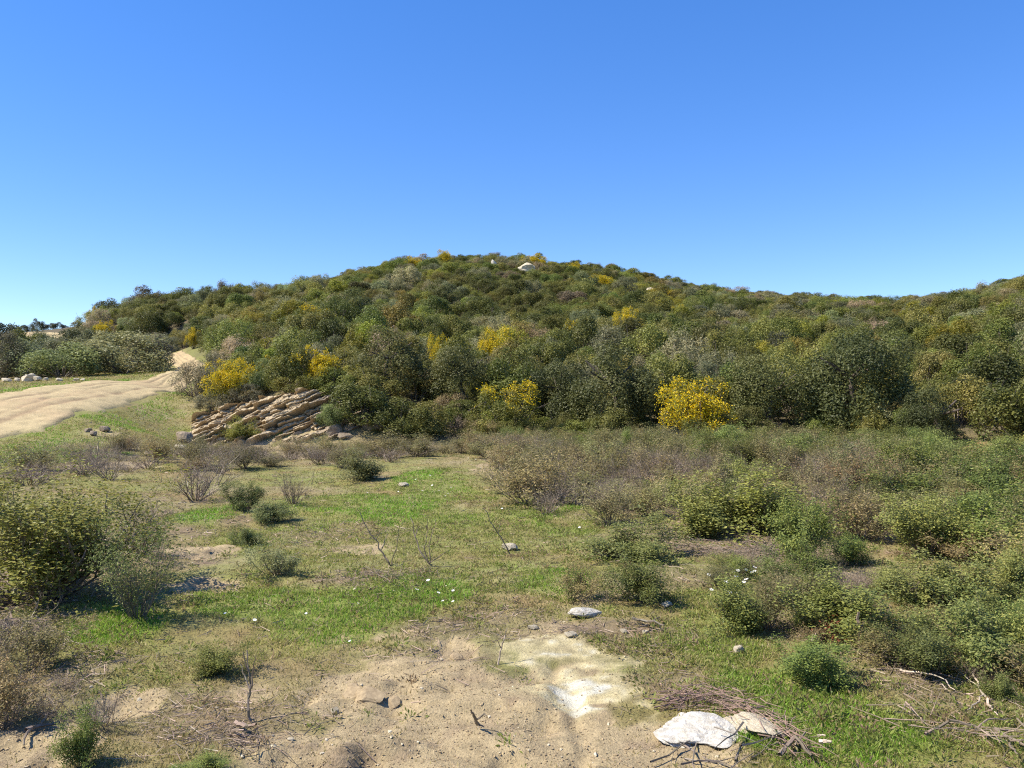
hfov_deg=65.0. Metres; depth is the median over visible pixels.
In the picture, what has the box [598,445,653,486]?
dead shrub
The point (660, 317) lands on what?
leafy shrub
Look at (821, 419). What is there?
evergreen shrub
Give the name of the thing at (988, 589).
shrub
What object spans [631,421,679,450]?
heath shrub
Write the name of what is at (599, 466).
heath shrub
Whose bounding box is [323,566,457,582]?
twig scatter
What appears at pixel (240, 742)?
twig scatter
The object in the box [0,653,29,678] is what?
shrub
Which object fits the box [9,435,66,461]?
dead shrub
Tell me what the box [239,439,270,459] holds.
dead shrub
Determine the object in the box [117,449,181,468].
dead shrub
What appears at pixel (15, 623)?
dead shrub
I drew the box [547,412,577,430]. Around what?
evergreen shrub
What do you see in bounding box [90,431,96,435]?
clod
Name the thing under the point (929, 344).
evergreen shrub
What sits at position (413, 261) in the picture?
broom bush
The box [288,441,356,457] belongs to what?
heath shrub
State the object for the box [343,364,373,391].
yellowish shrub
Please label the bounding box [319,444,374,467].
heath shrub
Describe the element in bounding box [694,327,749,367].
olive shrub
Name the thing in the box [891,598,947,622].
shrub
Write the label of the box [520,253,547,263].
broom bush
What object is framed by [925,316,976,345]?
yellowish shrub
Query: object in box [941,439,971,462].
cistus shrub
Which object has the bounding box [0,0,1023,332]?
sky
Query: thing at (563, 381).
oak tree
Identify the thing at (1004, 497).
cistus shrub
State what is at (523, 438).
heath shrub
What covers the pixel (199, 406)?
grey shrub
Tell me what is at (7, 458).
dead shrub
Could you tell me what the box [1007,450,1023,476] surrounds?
heath shrub
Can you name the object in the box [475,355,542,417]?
leafy shrub
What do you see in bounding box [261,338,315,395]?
olive shrub
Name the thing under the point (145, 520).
dead shrub
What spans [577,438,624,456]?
cistus shrub
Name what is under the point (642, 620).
dead branch
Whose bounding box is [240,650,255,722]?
dark sapling
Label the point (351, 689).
soil slab
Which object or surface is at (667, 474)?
heath shrub
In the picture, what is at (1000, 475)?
cistus shrub
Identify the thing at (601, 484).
dead shrub
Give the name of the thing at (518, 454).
heath shrub
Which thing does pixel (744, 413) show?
evergreen shrub
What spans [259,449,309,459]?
dead shrub
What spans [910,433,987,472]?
cistus shrub
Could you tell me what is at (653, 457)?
dead shrub
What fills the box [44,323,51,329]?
skyline tree
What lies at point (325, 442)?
heath shrub
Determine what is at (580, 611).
stone
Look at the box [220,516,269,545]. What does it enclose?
shrub
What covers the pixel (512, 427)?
cistus shrub
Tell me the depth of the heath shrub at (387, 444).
20.62 m
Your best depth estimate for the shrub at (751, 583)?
6.35 m
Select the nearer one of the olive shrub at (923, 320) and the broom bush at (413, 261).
the olive shrub at (923, 320)
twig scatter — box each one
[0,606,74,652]
[163,717,301,767]
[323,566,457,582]
[650,721,807,767]
[665,536,835,566]
[847,692,1023,760]
[850,635,982,682]
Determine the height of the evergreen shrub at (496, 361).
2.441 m
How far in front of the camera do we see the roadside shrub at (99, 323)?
75.71 m
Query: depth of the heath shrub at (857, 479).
12.34 m
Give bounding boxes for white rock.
[653,711,737,748]
[724,711,785,737]
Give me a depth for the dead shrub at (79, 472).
15.60 m
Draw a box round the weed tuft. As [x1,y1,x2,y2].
[168,743,235,767]
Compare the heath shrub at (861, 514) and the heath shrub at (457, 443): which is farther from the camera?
the heath shrub at (457, 443)
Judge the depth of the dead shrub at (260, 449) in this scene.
25.34 m
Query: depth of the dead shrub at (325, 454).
20.37 m
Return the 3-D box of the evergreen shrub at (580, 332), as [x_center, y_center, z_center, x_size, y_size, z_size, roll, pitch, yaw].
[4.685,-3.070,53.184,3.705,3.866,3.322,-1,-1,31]
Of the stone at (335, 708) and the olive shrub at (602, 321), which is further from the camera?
the olive shrub at (602, 321)
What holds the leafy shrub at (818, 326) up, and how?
on the ground at (540, 658)
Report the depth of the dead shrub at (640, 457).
17.24 m
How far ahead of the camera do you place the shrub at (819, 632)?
5.39 m
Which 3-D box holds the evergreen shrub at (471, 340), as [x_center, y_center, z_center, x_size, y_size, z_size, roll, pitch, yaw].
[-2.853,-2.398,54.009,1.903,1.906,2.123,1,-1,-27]
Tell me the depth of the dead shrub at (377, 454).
21.76 m
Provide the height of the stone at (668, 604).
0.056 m
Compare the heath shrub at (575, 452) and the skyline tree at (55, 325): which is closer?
the heath shrub at (575, 452)
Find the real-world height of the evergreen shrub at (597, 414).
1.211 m
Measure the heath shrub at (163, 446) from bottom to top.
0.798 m
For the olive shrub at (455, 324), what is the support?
on the ground at (540, 658)
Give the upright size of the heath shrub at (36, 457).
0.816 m
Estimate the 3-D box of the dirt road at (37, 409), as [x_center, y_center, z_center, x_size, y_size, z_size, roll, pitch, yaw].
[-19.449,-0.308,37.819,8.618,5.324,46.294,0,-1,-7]
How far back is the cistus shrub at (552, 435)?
28.41 m
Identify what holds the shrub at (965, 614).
on the ground at (540, 658)
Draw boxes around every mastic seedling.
[41,689,127,767]
[182,637,266,681]
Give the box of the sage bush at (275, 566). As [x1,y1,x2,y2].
[238,534,304,576]
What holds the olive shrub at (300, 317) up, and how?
on the ground at (540, 658)
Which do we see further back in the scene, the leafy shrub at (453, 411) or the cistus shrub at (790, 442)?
the leafy shrub at (453, 411)
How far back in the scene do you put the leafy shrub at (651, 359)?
38.61 m
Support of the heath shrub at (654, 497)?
on the ground at (540, 658)
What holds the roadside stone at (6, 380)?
on the ground at (540, 658)
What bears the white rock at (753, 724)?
on the ground at (540, 658)
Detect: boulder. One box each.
[176,431,192,443]
[323,424,342,435]
[337,433,352,439]
[518,263,534,272]
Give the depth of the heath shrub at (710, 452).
16.96 m
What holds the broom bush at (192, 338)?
on the ground at (540, 658)
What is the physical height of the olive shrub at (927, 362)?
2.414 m
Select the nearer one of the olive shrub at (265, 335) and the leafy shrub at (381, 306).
the olive shrub at (265, 335)
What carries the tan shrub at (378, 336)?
on the ground at (540, 658)
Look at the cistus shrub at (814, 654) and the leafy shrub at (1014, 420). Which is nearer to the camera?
the cistus shrub at (814, 654)
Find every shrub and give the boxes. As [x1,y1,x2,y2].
[0,322,23,340]
[0,329,28,378]
[0,336,68,377]
[0,431,88,472]
[0,446,201,624]
[0,449,30,470]
[0,461,64,479]
[0,592,56,643]
[0,609,106,671]
[0,611,35,655]
[0,628,18,660]
[0,636,83,729]
[0,646,74,716]
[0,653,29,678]
[1,326,48,348]
[1,457,90,485]
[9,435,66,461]
[12,341,102,377]
[16,686,79,718]
[23,326,62,347]
[28,673,147,733]
[29,670,96,692]
[30,335,63,370]
[38,437,109,458]
[39,452,128,474]
[42,335,93,372]
[53,432,139,462]
[56,328,98,342]
[63,447,123,466]
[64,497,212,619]
[66,328,123,370]
[68,329,174,373]
[73,447,131,480]
[78,320,115,332]
[91,441,125,455]
[93,334,131,370]
[99,426,142,453]
[102,432,150,450]
[107,473,179,555]
[111,452,145,460]
[114,458,147,471]
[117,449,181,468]
[119,329,140,340]
[122,331,176,370]
[129,432,157,453]
[134,433,186,462]
[138,429,183,459]
[163,455,230,470]
[165,434,219,462]
[166,437,248,500]
[167,359,217,396]
[176,441,189,456]
[177,438,214,460]
[184,436,240,458]
[184,465,212,476]
[192,392,233,411]
[193,369,215,393]
[194,351,224,378]
[198,325,221,352]
[200,315,258,361]
[201,334,222,355]
[201,453,245,473]
[203,440,255,462]
[204,441,235,451]
[208,333,254,367]
[211,441,282,468]
[214,412,263,439]
[214,479,268,512]
[216,437,242,456]
[218,359,241,387]
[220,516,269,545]
[223,320,255,338]
[227,349,266,384]
[228,382,273,401]
[228,441,277,450]
[232,345,263,366]
[234,341,275,382]
[237,441,274,454]
[239,357,290,390]
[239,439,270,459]
[242,319,284,345]
[242,324,280,347]
[246,454,289,466]
[249,346,285,370]
[250,498,299,525]
[256,314,272,326]
[259,337,297,349]
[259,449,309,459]
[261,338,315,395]
[266,326,321,368]
[267,434,313,459]
[269,461,319,503]
[273,306,306,333]
[273,371,322,393]
[280,312,317,335]
[280,323,296,334]
[284,309,337,348]
[285,324,333,376]
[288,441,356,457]
[291,435,339,458]
[294,440,355,464]
[303,444,350,459]
[308,445,388,483]
[309,367,360,396]
[309,432,350,457]
[315,402,354,426]
[316,318,356,354]
[318,291,362,339]
[319,312,347,339]
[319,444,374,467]
[326,333,344,355]
[328,380,396,425]
[331,348,361,380]
[332,343,374,374]
[333,330,370,356]
[334,366,403,402]
[340,305,389,337]
[342,322,378,346]
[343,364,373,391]
[343,442,381,457]
[345,310,368,321]
[346,440,373,455]
[347,431,415,457]
[355,318,385,353]
[360,300,396,329]
[362,420,385,430]
[362,446,401,457]
[367,395,436,435]
[368,325,412,362]
[372,348,433,385]
[373,441,419,461]
[378,331,425,385]
[379,297,425,331]
[381,405,437,435]
[391,368,443,402]
[391,431,454,456]
[396,317,424,337]
[406,398,455,436]
[406,435,433,445]
[407,432,429,439]
[407,434,439,454]
[409,329,434,358]
[415,314,452,344]
[416,333,438,354]
[417,358,453,394]
[420,325,445,352]
[425,442,460,453]
[432,330,489,387]
[432,393,468,419]
[436,411,459,426]
[436,411,486,433]
[436,433,468,452]
[438,312,470,342]
[442,432,460,441]
[445,400,476,424]
[449,377,478,398]
[450,398,486,417]
[450,416,481,438]
[452,350,493,397]
[457,415,483,432]
[457,422,507,453]
[460,328,483,340]
[464,408,492,418]
[466,336,478,343]
[466,433,514,451]
[466,433,514,457]
[466,437,583,508]
[467,463,526,480]
[468,435,569,492]
[469,325,489,334]
[471,336,480,354]
[472,419,507,433]
[474,400,517,434]
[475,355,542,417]
[476,398,505,416]
[477,341,546,412]
[478,326,515,343]
[479,429,536,451]
[480,353,513,366]
[481,309,510,326]
[483,315,518,335]
[484,431,536,473]
[484,438,545,468]
[484,444,533,460]
[486,471,555,486]
[487,336,544,367]
[489,354,515,371]
[490,420,524,432]
[491,431,537,448]
[491,468,549,497]
[492,437,545,452]
[494,322,530,354]
[494,449,594,481]
[497,424,533,439]
[508,320,536,343]
[509,361,550,395]
[511,439,569,477]
[514,428,544,442]
[515,417,539,432]
[515,430,559,448]
[517,462,598,501]
[518,337,575,374]
[520,425,552,447]
[521,323,549,340]
[524,335,542,345]
[524,440,567,461]
[526,424,566,447]
[527,355,552,389]
[529,416,552,427]
[530,327,579,354]
[530,476,580,513]
[531,323,551,337]
[532,337,560,357]
[533,427,555,432]
[535,439,590,461]
[535,481,609,504]
[538,429,563,438]
[539,339,579,367]
[540,428,577,436]
[542,432,578,441]
[544,420,570,435]
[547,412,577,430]
[548,436,575,451]
[549,554,617,609]
[550,459,599,491]
[551,446,607,484]
[555,418,588,437]
[555,466,636,504]
[557,347,604,385]
[558,467,638,497]
[559,310,610,350]
[560,359,604,400]
[562,438,603,465]
[565,427,600,442]
[566,388,598,417]
[568,475,639,524]
[571,345,597,358]
[571,452,642,481]
[572,354,603,375]
[572,434,585,445]
[572,498,707,565]
[574,407,598,432]
[575,427,641,459]
[576,423,596,440]
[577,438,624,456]
[577,479,620,504]
[581,411,620,434]
[581,437,626,465]
[585,405,633,434]
[586,323,640,362]
[586,424,631,456]
[587,428,609,438]
[589,437,653,477]
[590,314,631,343]
[591,376,629,402]
[593,477,654,498]
[594,432,639,463]
[595,552,686,606]
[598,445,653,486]
[600,343,626,367]
[605,355,650,401]
[607,480,681,516]
[608,426,640,453]
[609,447,660,469]
[610,475,669,510]
[615,417,641,436]
[615,436,703,481]
[616,424,641,432]
[619,319,675,362]
[621,407,644,427]
[621,446,702,483]
[624,438,657,457]
[624,456,677,488]
[626,333,663,357]
[626,422,689,451]
[627,472,754,539]
[630,423,673,447]
[630,443,697,471]
[631,354,651,372]
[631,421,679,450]
[633,370,671,409]
[637,326,678,360]
[638,477,684,506]
[639,421,659,431]
[642,349,682,384]
[643,461,714,491]
[644,312,682,326]
[644,471,740,503]
[646,437,681,457]
[648,326,714,377]
[649,352,708,418]
[650,443,686,462]
[652,470,734,514]
[655,317,674,333]
[656,425,685,438]
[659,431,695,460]
[662,358,697,374]
[662,421,691,442]
[668,456,707,477]
[669,320,704,357]
[670,459,863,546]
[676,434,719,465]
[676,569,773,638]
[677,322,726,356]
[677,433,719,456]
[678,447,746,481]
[679,435,754,465]
[682,454,714,478]
[683,345,697,372]
[685,435,732,454]
[687,423,724,446]
[690,444,771,496]
[690,447,747,467]
[692,318,735,359]
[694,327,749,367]
[695,561,758,586]
[696,346,739,388]
[698,590,750,607]
[699,357,761,401]
[702,419,752,445]
[703,449,771,483]
[703,547,762,577]
[703,550,737,565]
[704,451,774,494]
[711,323,730,336]
[714,341,750,375]
[714,570,758,602]
[717,436,769,468]
[720,351,773,401]
[720,478,773,507]
[720,570,806,628]
[721,328,764,357]
[721,427,757,454]
[724,405,771,434]
[726,322,750,339]
[729,346,766,363]
[729,460,821,500]
[729,533,782,569]
[731,541,804,584]
[732,328,755,345]
[733,469,776,500]
[742,568,805,599]
[744,421,802,467]
[745,418,770,436]
[747,481,854,565]
[749,314,795,349]
[749,419,782,441]
[750,422,784,456]
[753,442,814,489]
[754,340,773,357]
[754,464,807,486]
[755,428,793,448]
[755,561,847,615]
[758,316,810,344]
[761,419,787,432]
[762,431,823,448]
[764,331,794,354]
[764,338,806,363]
[766,560,951,646]
[768,349,800,381]
[768,631,862,699]
[769,430,818,466]
[770,497,840,525]
[771,446,842,476]
[773,445,822,470]
[774,363,811,401]
[775,423,799,434]
[777,336,809,357]
[778,429,829,448]
[779,434,904,500]
[781,536,841,580]
[782,575,851,612]
[785,475,878,534]
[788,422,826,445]
[788,593,839,633]
[789,451,860,499]
[789,482,882,517]
[790,320,816,342]
[793,613,838,643]
[794,450,868,490]
[795,337,814,354]
[795,572,839,589]
[798,383,844,423]
[798,464,872,505]
[800,416,836,435]
[800,450,836,484]
[801,320,830,339]
[801,408,851,430]
[802,484,924,540]
[803,336,826,349]
[803,442,854,467]
[803,448,874,473]
[806,418,877,459]
[807,422,833,434]
[807,437,874,468]
[808,432,923,460]
[809,430,884,471]
[811,327,852,351]
[812,525,883,565]
[814,344,832,359]
[817,325,845,343]
[817,405,850,430]
[820,320,852,334]
[821,370,886,401]
[822,423,851,442]
[823,559,880,591]
[825,407,872,436]
[825,461,969,495]
[826,327,869,348]
[827,334,869,358]
[828,314,864,330]
[828,458,874,474]
[831,561,882,584]
[833,566,903,588]
[839,620,921,665]
[840,461,919,506]
[841,376,858,409]
[842,491,913,515]
[845,321,881,337]
[845,492,908,524]
[847,504,893,534]
[849,407,892,433]
[849,425,882,444]
[850,434,950,477]
[852,422,913,445]
[852,453,931,482]
[853,436,923,471]
[854,407,903,436]
[855,433,922,469]
[855,608,972,678]
[857,479,948,494]
[858,423,887,457]
[858,498,930,544]
[860,562,935,597]
[863,317,888,332]
[865,429,934,458]
[866,445,959,493]
[871,478,982,559]
[872,316,922,349]
[872,543,1013,609]
[873,424,906,452]
[874,562,917,583]
[874,623,919,638]
[875,398,909,428]
[876,327,923,350]
[876,344,916,370]
[881,620,950,652]
[883,337,903,350]
[883,408,923,435]
[886,591,929,612]
[887,488,946,508]
[889,425,921,435]
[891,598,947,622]
[892,337,937,378]
[892,454,1023,565]
[892,551,1023,682]
[893,609,939,635]
[894,522,1006,562]
[898,348,959,387]
[898,422,939,439]
[899,485,966,524]
[903,304,948,341]
[903,317,936,345]
[903,424,974,449]
[903,451,980,488]
[904,323,935,350]
[909,348,957,387]
[909,427,944,465]
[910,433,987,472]
[910,585,959,602]
[917,490,1012,530]
[919,425,956,442]
[920,338,933,349]
[920,465,1016,502]
[920,603,991,649]
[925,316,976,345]
[925,415,956,434]
[928,472,969,488]
[929,331,1006,373]
[930,444,1023,486]
[934,444,1014,492]
[935,450,1023,476]
[936,479,988,502]
[937,320,972,334]
[937,596,993,633]
[940,340,1003,388]
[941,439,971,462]
[947,313,976,323]
[947,653,1009,680]
[949,576,1016,600]
[952,433,1023,472]
[953,429,1021,479]
[954,584,1008,631]
[955,440,1023,500]
[960,537,1023,598]
[964,312,988,324]
[964,315,985,331]
[965,337,1023,392]
[966,434,1023,464]
[968,515,1023,570]
[968,529,1023,558]
[969,307,1022,337]
[969,314,1018,349]
[969,475,1020,515]
[970,668,1023,706]
[972,491,1020,526]
[972,561,1023,617]
[976,301,1003,320]
[976,429,1023,451]
[978,300,1020,325]
[979,641,1023,683]
[983,297,1012,319]
[987,578,1023,665]
[988,595,1023,638]
[991,482,1023,529]
[991,490,1023,503]
[994,647,1023,670]
[997,407,1023,439]
[998,305,1023,331]
[1000,356,1023,393]
[1007,320,1023,340]
[1007,418,1023,435]
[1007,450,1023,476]
[1008,332,1023,360]
[1011,295,1023,306]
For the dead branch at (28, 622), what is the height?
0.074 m
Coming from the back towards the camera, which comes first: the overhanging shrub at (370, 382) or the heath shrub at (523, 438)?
the overhanging shrub at (370, 382)
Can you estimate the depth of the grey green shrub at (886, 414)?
29.04 m
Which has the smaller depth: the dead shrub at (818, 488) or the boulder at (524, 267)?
the dead shrub at (818, 488)
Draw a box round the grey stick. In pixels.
[856,611,864,651]
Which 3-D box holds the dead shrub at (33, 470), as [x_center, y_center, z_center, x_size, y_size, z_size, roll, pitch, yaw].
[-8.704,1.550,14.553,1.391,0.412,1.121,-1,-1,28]
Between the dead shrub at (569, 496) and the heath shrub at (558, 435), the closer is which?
the dead shrub at (569, 496)
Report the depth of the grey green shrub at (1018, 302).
59.11 m
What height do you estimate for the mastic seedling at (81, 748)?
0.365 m
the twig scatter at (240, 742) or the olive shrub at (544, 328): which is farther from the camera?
the olive shrub at (544, 328)
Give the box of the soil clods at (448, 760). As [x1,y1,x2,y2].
[0,490,997,767]
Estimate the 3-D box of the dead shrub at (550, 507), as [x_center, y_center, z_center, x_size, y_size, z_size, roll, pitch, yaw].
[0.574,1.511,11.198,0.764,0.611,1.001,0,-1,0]
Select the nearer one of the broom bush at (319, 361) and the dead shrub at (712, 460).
the dead shrub at (712, 460)
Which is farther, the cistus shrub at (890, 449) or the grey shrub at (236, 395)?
the grey shrub at (236, 395)
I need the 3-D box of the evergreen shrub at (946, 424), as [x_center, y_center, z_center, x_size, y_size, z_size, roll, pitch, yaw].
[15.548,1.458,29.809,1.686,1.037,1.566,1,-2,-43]
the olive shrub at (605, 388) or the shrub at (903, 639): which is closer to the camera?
the shrub at (903, 639)
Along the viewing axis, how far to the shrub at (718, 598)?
6.09 m
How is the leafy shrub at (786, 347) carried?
on the ground at (540, 658)
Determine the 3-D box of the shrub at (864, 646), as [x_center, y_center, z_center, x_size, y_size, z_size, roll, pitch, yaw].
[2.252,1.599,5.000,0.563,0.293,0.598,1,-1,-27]
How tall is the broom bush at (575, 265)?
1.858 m
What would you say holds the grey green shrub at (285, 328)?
on the ground at (540, 658)
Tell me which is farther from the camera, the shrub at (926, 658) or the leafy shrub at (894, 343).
the leafy shrub at (894, 343)
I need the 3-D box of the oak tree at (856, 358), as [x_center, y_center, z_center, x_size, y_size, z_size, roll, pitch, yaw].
[13.443,-0.237,30.993,5.009,4.298,4.381,0,-1,-24]
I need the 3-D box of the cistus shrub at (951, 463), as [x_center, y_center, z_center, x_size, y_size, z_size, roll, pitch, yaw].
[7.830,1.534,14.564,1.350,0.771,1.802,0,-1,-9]
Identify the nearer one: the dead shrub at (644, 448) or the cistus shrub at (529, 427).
the dead shrub at (644, 448)
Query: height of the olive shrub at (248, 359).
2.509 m
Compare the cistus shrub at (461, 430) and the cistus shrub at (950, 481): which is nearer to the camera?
the cistus shrub at (950, 481)
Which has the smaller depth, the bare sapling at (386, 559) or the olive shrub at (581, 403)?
the bare sapling at (386, 559)
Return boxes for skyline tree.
[19,325,28,331]
[30,318,45,330]
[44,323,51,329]
[51,322,64,328]
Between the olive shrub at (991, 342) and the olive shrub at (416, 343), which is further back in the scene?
the olive shrub at (416, 343)
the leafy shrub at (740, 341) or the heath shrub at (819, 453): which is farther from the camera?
the leafy shrub at (740, 341)
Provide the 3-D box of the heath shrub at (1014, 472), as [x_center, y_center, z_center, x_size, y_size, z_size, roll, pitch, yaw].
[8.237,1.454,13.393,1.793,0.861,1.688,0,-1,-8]
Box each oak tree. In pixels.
[316,286,378,322]
[339,323,432,391]
[417,344,501,409]
[523,355,586,421]
[552,338,660,425]
[724,353,821,428]
[786,321,930,429]
[891,385,971,444]
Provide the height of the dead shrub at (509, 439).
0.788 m
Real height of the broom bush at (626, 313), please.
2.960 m
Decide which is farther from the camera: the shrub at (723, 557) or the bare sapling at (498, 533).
the bare sapling at (498, 533)
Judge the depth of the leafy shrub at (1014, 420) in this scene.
27.65 m
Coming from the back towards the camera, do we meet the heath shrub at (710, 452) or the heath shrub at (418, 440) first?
the heath shrub at (418, 440)
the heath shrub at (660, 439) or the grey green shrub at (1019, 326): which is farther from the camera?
the grey green shrub at (1019, 326)
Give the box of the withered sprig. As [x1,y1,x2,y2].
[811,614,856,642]
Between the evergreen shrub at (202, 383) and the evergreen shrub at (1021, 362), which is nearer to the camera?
the evergreen shrub at (1021, 362)
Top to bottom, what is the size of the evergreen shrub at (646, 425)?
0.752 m
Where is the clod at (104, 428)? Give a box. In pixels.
[99,426,110,431]
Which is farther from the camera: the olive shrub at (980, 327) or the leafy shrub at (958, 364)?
the olive shrub at (980, 327)
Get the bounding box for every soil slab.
[343,683,361,698]
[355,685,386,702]
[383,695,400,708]
[450,653,463,660]
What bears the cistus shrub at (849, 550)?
on the ground at (540, 658)
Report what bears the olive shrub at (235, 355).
on the ground at (540, 658)
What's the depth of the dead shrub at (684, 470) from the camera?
16.14 m
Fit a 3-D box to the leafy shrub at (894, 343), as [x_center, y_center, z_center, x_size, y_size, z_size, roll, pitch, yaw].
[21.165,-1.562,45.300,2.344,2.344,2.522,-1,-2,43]
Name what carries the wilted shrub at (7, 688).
on the ground at (540, 658)
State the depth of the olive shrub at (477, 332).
56.20 m
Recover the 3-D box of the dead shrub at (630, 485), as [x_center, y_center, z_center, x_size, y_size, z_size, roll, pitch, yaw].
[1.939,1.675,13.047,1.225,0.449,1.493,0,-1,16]
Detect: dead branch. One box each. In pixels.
[1,615,51,631]
[23,712,59,745]
[231,720,256,732]
[631,616,664,626]
[778,731,812,756]
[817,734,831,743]
[899,669,954,689]
[924,718,1023,742]
[962,673,997,714]
[993,727,1023,754]
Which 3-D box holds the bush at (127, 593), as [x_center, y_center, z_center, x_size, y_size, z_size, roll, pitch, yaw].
[-2.688,1.274,5.847,1.022,0.913,0.726,1,-2,-44]
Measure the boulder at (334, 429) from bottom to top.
0.569 m
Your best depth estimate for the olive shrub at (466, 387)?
36.89 m
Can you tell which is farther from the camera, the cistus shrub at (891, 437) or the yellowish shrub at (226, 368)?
the yellowish shrub at (226, 368)
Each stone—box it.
[1,378,11,381]
[21,373,35,381]
[33,376,41,380]
[331,707,338,714]
[398,482,408,486]
[501,543,517,549]
[528,625,538,628]
[564,631,576,637]
[568,607,601,617]
[661,601,671,607]
[733,645,743,652]
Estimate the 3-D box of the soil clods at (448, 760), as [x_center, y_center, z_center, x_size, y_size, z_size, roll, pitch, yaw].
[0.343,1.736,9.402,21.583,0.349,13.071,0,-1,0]
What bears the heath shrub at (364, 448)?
on the ground at (540, 658)
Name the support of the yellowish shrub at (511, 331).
on the ground at (540, 658)
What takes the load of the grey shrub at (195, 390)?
on the ground at (540, 658)
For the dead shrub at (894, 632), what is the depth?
5.40 m
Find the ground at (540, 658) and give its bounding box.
[0,268,1023,767]
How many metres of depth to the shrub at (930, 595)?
6.31 m
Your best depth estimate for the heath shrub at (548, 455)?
16.01 m
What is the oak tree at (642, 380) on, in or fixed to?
on the ground at (540, 658)
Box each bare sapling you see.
[360,513,398,565]
[410,517,445,564]
[483,508,509,555]
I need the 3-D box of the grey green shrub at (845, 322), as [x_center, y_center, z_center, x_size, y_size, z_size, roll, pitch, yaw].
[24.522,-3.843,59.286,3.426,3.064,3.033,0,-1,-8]
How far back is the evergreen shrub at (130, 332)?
57.97 m
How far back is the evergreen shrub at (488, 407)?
33.59 m
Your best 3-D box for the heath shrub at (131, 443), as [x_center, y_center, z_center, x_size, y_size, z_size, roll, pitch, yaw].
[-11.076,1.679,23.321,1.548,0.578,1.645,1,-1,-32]
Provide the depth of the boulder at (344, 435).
30.78 m
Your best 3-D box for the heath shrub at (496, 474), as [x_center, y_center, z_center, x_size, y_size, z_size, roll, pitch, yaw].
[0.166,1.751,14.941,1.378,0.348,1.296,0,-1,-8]
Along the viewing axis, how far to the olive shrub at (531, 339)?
52.96 m
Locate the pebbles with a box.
[8,477,971,767]
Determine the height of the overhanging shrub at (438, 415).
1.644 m
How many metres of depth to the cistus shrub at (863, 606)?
5.46 m
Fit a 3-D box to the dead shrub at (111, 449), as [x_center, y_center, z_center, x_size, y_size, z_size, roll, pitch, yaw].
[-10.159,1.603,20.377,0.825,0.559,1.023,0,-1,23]
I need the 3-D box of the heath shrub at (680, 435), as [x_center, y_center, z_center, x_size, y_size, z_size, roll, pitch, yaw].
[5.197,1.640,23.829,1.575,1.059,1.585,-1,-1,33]
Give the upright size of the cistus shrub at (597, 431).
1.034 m
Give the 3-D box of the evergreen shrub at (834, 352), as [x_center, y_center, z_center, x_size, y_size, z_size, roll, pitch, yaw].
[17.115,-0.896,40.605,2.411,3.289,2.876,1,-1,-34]
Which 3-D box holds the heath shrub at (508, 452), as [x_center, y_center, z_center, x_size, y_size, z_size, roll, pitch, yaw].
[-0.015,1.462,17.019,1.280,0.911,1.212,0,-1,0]
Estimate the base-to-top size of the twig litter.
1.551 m
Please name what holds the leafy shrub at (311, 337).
on the ground at (540, 658)
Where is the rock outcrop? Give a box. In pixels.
[190,388,386,444]
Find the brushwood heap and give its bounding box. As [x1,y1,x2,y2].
[644,674,838,766]
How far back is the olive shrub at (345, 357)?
38.15 m
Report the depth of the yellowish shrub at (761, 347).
46.96 m
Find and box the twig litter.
[0,422,1023,767]
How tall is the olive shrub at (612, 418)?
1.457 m
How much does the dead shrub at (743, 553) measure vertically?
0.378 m
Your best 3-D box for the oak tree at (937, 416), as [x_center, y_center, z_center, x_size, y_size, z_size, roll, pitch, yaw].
[14.682,1.160,28.571,2.670,2.288,2.451,0,-1,-2]
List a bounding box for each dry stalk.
[470,709,486,726]
[497,629,506,664]
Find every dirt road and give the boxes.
[0,350,201,438]
[21,332,61,337]
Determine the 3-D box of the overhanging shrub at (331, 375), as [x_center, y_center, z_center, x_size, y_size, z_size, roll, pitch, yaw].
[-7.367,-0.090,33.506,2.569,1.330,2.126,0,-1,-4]
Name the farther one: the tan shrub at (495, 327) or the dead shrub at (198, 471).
the tan shrub at (495, 327)
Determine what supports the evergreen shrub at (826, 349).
on the ground at (540, 658)
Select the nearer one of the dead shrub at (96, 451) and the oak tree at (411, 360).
the dead shrub at (96, 451)
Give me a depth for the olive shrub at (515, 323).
55.12 m
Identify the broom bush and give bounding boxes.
[93,320,116,334]
[183,327,200,348]
[195,357,256,404]
[289,342,342,389]
[299,302,335,329]
[407,256,421,266]
[426,332,447,365]
[436,249,451,262]
[466,369,552,434]
[476,324,512,354]
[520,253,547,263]
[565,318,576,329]
[566,261,580,269]
[590,274,613,285]
[612,305,643,337]
[654,375,738,438]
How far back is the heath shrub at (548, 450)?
18.28 m
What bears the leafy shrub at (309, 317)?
on the ground at (540, 658)
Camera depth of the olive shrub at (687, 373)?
34.00 m
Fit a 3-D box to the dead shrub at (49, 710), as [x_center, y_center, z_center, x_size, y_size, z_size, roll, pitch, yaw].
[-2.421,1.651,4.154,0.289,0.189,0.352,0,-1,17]
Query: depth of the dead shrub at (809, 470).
14.34 m
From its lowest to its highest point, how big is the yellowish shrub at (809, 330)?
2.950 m

